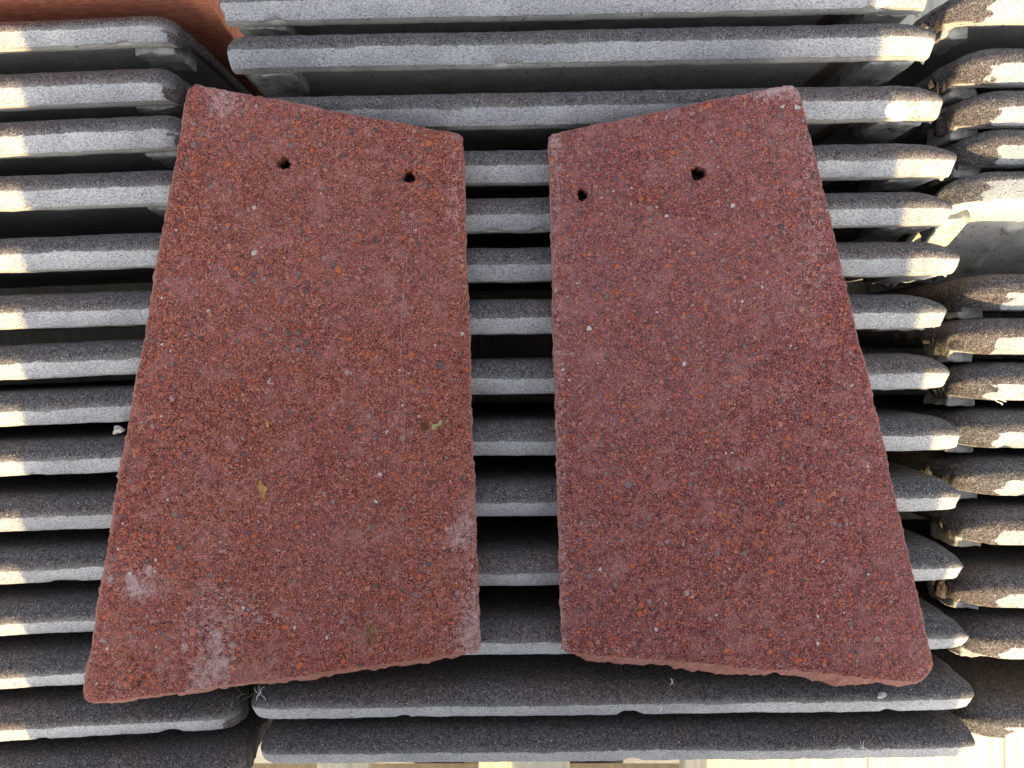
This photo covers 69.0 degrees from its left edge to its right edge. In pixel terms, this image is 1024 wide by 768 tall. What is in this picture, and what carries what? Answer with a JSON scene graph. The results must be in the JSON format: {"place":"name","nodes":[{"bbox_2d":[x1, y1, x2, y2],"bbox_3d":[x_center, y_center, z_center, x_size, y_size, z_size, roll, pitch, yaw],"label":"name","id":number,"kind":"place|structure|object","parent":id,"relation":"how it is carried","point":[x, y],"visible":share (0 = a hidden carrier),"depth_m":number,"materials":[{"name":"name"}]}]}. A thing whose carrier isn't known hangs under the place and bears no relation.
{"place":"outdoors","nodes":[
{"label":"outdoors","id":0,"kind":"place"},
{"bbox_2d":[254,742,678,762],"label":"ground","id":1,"kind":"structure","parent":0,"point":[259,758],"depth_m":1.16,"materials":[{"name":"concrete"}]},
{"bbox_2d":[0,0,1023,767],"bbox_3d":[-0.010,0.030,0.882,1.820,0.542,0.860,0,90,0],"label":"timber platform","id":2,"kind":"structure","parent":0,"point":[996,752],"depth_m":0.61,"materials":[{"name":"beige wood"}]},
{"bbox_2d":[0,631,92,688],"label":"roof tile","id":3,"kind":"object","parent":2,"relation":"on","point":[44,659],"visible":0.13,"depth_m":0.44,"materials":[{"name":"grey concrete"}]},
{"bbox_2d":[0,580,100,635],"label":"roof tile","id":4,"kind":"object","parent":2,"relation":"on","point":[60,606],"visible":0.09,"depth_m":0.44,"materials":[{"name":"grey concrete"}]},
{"bbox_2d":[83,84,480,703],"bbox_3d":[-0.130,0.007,0.421,0.224,0.029,0.347,0,90,0],"label":"plain tile","id":5,"kind":"object","parent":4,"relation":"on","point":[219,571],"visible":1,"depth_m":0.41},
{"bbox_2d":[258,480,266,497],"bbox_3d":[-0.137,0.058,0.411,0.006,0.002,0.011,0,88,5],"label":"leaf fragment","id":6,"kind":"object","parent":5,"relation":"on","point":[262,488],"visible":1,"depth_m":0.41,"materials":[{"name":"orange plant"}]},
{"bbox_2d":[355,613,382,647],"bbox_3d":[-0.079,0.137,0.416,0.022,0.001,0.018,42,90,0],"label":"hair tuft","id":7,"kind":"object","parent":5,"relation":"on","point":[369,629],"visible":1,"depth_m":0.42,"materials":[{"name":"plant"}]},
{"bbox_2d":[401,218,412,447],"bbox_3d":[-0.059,-0.028,0.417,0.007,0.001,0.132,0,90,0],"label":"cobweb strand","id":8,"kind":"object","parent":5,"relation":"on","point":[401,313],"visible":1,"depth_m":0.42,"materials":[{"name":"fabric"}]},
{"bbox_2d":[420,422,428,430],"bbox_3d":[-0.049,0.024,0.417,0.005,0.001,0.006,0,83,0],"label":"leaf fragment","id":9,"kind":"object","parent":5,"relation":"on","point":[424,426],"visible":1,"depth_m":0.42,"materials":[{"name":"brown plant"}]},
{"bbox_2d":[425,480,436,484],"bbox_3d":[-0.045,0.055,0.417,0.007,0.001,0.003,0,83,4],"label":"leaf fragment","id":10,"kind":"object","parent":5,"relation":"on","point":[431,482],"visible":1,"depth_m":0.42,"materials":[{"name":"brown plant"}]},
{"bbox_2d":[432,420,441,429],"bbox_3d":[-0.042,0.023,0.417,0.006,0.001,0.005,0,91,1],"label":"leaf fragment","id":11,"kind":"object","parent":5,"relation":"on","point":[434,426],"visible":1,"depth_m":0.42,"materials":[{"name":"green plant"}]},
{"bbox_2d":[0,528,109,583],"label":"roof tile","id":12,"kind":"object","parent":2,"relation":"on","point":[41,556],"visible":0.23,"depth_m":0.44,"materials":[{"name":"grey concrete"}]},
{"bbox_2d":[0,472,117,531],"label":"roof tile","id":13,"kind":"object","parent":2,"relation":"on","point":[34,502],"visible":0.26,"depth_m":0.44,"materials":[{"name":"grey concrete"}]},
{"bbox_2d":[0,421,128,476],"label":"roof tile","id":14,"kind":"object","parent":2,"relation":"on","point":[76,448],"visible":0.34,"depth_m":0.44,"materials":[{"name":"grey concrete"}]},
{"bbox_2d":[113,425,125,433],"bbox_3d":[-0.228,0.027,0.433,0.008,0.002,0.005,0,90,0],"label":"mortar crumb","id":15,"kind":"object","parent":14,"relation":"on","point":[118,429],"visible":1,"depth_m":0.43,"materials":[{"name":"white concrete"}]},
{"bbox_2d":[0,380,135,426],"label":"roof tile","id":16,"kind":"object","parent":2,"relation":"on","point":[71,403],"visible":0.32,"depth_m":0.44,"materials":[{"name":"grey concrete"}]},
{"bbox_2d":[0,339,143,379],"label":"roof tile","id":17,"kind":"object","parent":2,"relation":"on","point":[67,359],"visible":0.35,"depth_m":0.44,"materials":[{"name":"grey concrete"}]},
{"bbox_2d":[0,290,151,330],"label":"roof tile","id":18,"kind":"object","parent":2,"relation":"on","point":[106,309],"visible":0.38,"depth_m":0.44,"materials":[{"name":"grey concrete"}]},
{"bbox_2d":[0,233,161,288],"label":"roof tile","id":19,"kind":"object","parent":2,"relation":"on","point":[102,259],"visible":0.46,"depth_m":0.44,"materials":[{"name":"grey concrete"}]},
{"bbox_2d":[0,170,172,238],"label":"roof tile","id":20,"kind":"object","parent":2,"relation":"on","point":[63,205],"visible":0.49,"depth_m":0.44,"materials":[{"name":"grey concrete"}]},
{"bbox_2d":[0,115,181,175],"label":"roof tile","id":21,"kind":"object","parent":2,"relation":"on","point":[98,145],"visible":0.61,"depth_m":0.44,"materials":[{"name":"grey concrete"}]},
{"bbox_2d":[0,68,192,122],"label":"roof tile","id":22,"kind":"object","parent":2,"relation":"on","point":[42,96],"visible":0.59,"depth_m":0.44,"materials":[{"name":"grey concrete"}]},
{"bbox_2d":[0,16,252,95],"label":"roof tile","id":23,"kind":"object","parent":2,"relation":"on","point":[109,43],"visible":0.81,"depth_m":0.45,"materials":[{"name":"grey concrete"}]},
{"bbox_2d":[0,684,258,741],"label":"roof tile","id":24,"kind":"object","parent":2,"relation":"on","point":[37,712],"visible":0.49,"depth_m":0.44,"materials":[{"name":"grey concrete"}]},
{"bbox_2d":[0,0,266,97],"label":"clay tile","id":25,"kind":"object","parent":2,"relation":"on","point":[208,28],"visible":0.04,"depth_m":0.47,"materials":[{"name":"ceramic"}]},
{"bbox_2d":[0,702,272,767],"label":"roof tile","id":26,"kind":"object","parent":2,"relation":"on","point":[237,745],"visible":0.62,"depth_m":0.45,"materials":[{"name":"grey concrete"}]},
{"bbox_2d":[220,0,926,36],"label":"roof tile","id":27,"kind":"object","parent":2,"relation":"on","point":[246,18],"visible":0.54,"depth_m":0.44,"materials":[{"name":"grey concrete"}]},
{"bbox_2d":[227,23,935,97],"bbox_3d":[0.041,-0.203,0.521,0.417,0.179,0.024,-1,92,0],"label":"roof tile","id":28,"kind":"object","parent":2,"relation":"on","point":[747,57],"visible":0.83,"depth_m":0.44,"materials":[{"name":"grey concrete"}]},
{"bbox_2d":[266,86,942,150],"bbox_3d":[0.044,-0.168,0.521,0.420,0.179,0.024,-1,93,0],"label":"roof tile","id":29,"kind":"object","parent":2,"relation":"on","point":[856,115],"visible":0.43,"depth_m":0.43,"materials":[{"name":"grey concrete"}]},
{"bbox_2d":[252,653,973,718],"bbox_3d":[0.058,0.182,0.523,0.427,0.176,0.024,-1,93,0],"label":"roof tile","id":30,"kind":"object","parent":2,"relation":"on","point":[519,685],"visible":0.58,"depth_m":0.44,"materials":[{"name":"grey concrete"}]},
{"bbox_2d":[877,692,886,698],"bbox_3d":[0.215,0.181,0.434,0.006,0.002,0.004,0,90,0],"label":"mortar crumb","id":31,"kind":"object","parent":30,"relation":"on","point":[881,695],"visible":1,"depth_m":0.43,"materials":[{"name":"white concrete"}]},
{"bbox_2d":[261,709,974,763],"bbox_3d":[0.063,0.212,0.525,0.427,0.171,0.024,-1,93,0],"label":"roof tile","id":32,"kind":"object","parent":2,"relation":"on","point":[883,733],"visible":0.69,"depth_m":0.44,"materials":[{"name":"grey concrete"}]},
{"bbox_2d":[284,143,956,198],"bbox_3d":[0.049,-0.134,0.521,0.426,0.179,0.024,-1,94,0],"label":"roof tile","id":33,"kind":"object","parent":2,"relation":"on","point":[860,168],"visible":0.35,"depth_m":0.44,"materials":[{"name":"grey concrete"}]},
{"bbox_2d":[548,85,932,686],"bbox_3d":[0.128,0.003,0.422,0.216,0.029,0.339,0,90,0],"label":"plain tile","id":34,"kind":"object","parent":33,"relation":"on","point":[726,502],"visible":1,"depth_m":0.41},
{"bbox_2d":[469,294,946,334],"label":"roof tile","id":35,"kind":"object","parent":2,"relation":"on","point":[884,312],"visible":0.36,"depth_m":0.43,"materials":[{"name":"grey concrete"}]},
{"bbox_2d":[465,192,952,247],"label":"roof tile","id":36,"kind":"object","parent":2,"relation":"on","point":[508,223],"visible":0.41,"depth_m":0.44,"materials":[{"name":"grey concrete"}]},
{"bbox_2d":[471,352,949,394],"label":"roof tile","id":37,"kind":"object","parent":2,"relation":"on","point":[535,374],"visible":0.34,"depth_m":0.43,"materials":[{"name":"grey concrete"}]},
{"bbox_2d":[466,241,959,290],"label":"roof tile","id":38,"kind":"object","parent":2,"relation":"on","point":[506,269],"visible":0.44,"depth_m":0.43,"materials":[{"name":"grey concrete"}]},
{"bbox_2d":[471,402,960,455],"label":"roof tile","id":39,"kind":"object","parent":2,"relation":"on","point":[512,429],"visible":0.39,"depth_m":0.43,"materials":[{"name":"grey concrete"}]},
{"bbox_2d":[463,585,968,654],"bbox_3d":[0.056,0.145,0.521,0.423,0.179,0.024,-1,93,0],"label":"roof tile","id":40,"kind":"object","parent":2,"relation":"on","point":[520,620],"visible":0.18,"depth_m":0.44,"materials":[{"name":"grey concrete"}]},
{"bbox_2d":[473,455,960,515],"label":"roof tile","id":41,"kind":"object","parent":2,"relation":"on","point":[516,485],"visible":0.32,"depth_m":0.44,"materials":[{"name":"grey concrete"}]},
{"bbox_2d":[476,516,962,585],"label":"roof tile","id":42,"kind":"object","parent":2,"relation":"on","point":[516,550],"visible":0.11,"depth_m":0.44,"materials":[{"name":"grey concrete"}]},
{"bbox_2d":[856,318,1023,362],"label":"roof tile","id":43,"kind":"object","parent":2,"relation":"on","point":[955,341],"visible":0.87,"depth_m":0.46,"materials":[{"name":"grey concrete"}]},
{"bbox_2d":[869,274,1023,320],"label":"roof tile","id":44,"kind":"object","parent":2,"relation":"on","point":[969,297],"visible":0.76,"depth_m":0.46,"materials":[{"name":"grey concrete"}]},
{"bbox_2d":[872,171,1023,288],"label":"roof tile","id":45,"kind":"object","parent":2,"relation":"on","point":[980,231],"visible":0.64,"depth_m":0.47,"materials":[{"name":"grey concrete"}]},
{"bbox_2d":[873,394,1023,452],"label":"roof tile","id":46,"kind":"object","parent":2,"relation":"on","point":[987,423],"visible":0.48,"depth_m":0.45,"materials":[{"name":"grey concrete"}]},
{"bbox_2d":[875,48,1023,143],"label":"roof tile","id":47,"kind":"object","parent":2,"relation":"on","point":[976,73],"visible":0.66,"depth_m":0.45,"materials":[{"name":"grey concrete"}]},
{"bbox_2d":[877,0,1023,86],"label":"roof tile","id":48,"kind":"object","parent":2,"relation":"on","point":[959,28],"visible":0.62,"depth_m":0.47,"materials":[{"name":"grey concrete"}]},
{"bbox_2d":[878,90,1023,147],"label":"roof tile","id":49,"kind":"object","parent":2,"relation":"on","point":[971,116],"visible":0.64,"depth_m":0.45,"materials":[{"name":"grey concrete"}]},
{"bbox_2d":[886,447,1023,498],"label":"roof tile","id":50,"kind":"object","parent":2,"relation":"on","point":[987,471],"visible":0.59,"depth_m":0.46,"materials":[{"name":"grey concrete"}]},
{"bbox_2d":[887,129,1023,195],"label":"roof tile","id":51,"kind":"object","parent":2,"relation":"on","point":[1000,150],"visible":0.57,"depth_m":0.45,"materials":[{"name":"grey concrete"}]},
{"bbox_2d":[901,519,1023,609],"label":"roof tile","id":52,"kind":"object","parent":2,"relation":"on","point":[989,575],"visible":0.63,"depth_m":0.46,"materials":[{"name":"grey concrete"}]},
{"bbox_2d":[911,493,1023,546],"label":"roof tile","id":53,"kind":"object","parent":2,"relation":"on","point":[989,519],"visible":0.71,"depth_m":0.45,"materials":[{"name":"grey concrete"}]},
{"bbox_2d":[914,581,1023,658],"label":"roof tile","id":54,"kind":"object","parent":2,"relation":"on","point":[995,632],"visible":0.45,"depth_m":0.45,"materials":[{"name":"grey concrete"}]},
{"bbox_2d":[923,359,1023,405],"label":"roof tile","id":55,"kind":"object","parent":2,"relation":"on","point":[966,383],"visible":0.69,"depth_m":0.45,"materials":[{"name":"grey concrete"}]},
{"bbox_2d":[930,648,1023,737],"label":"roof tile","id":56,"kind":"object","parent":2,"relation":"on","point":[994,707],"visible":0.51,"depth_m":0.47,"materials":[{"name":"grey concrete"}]}
]}

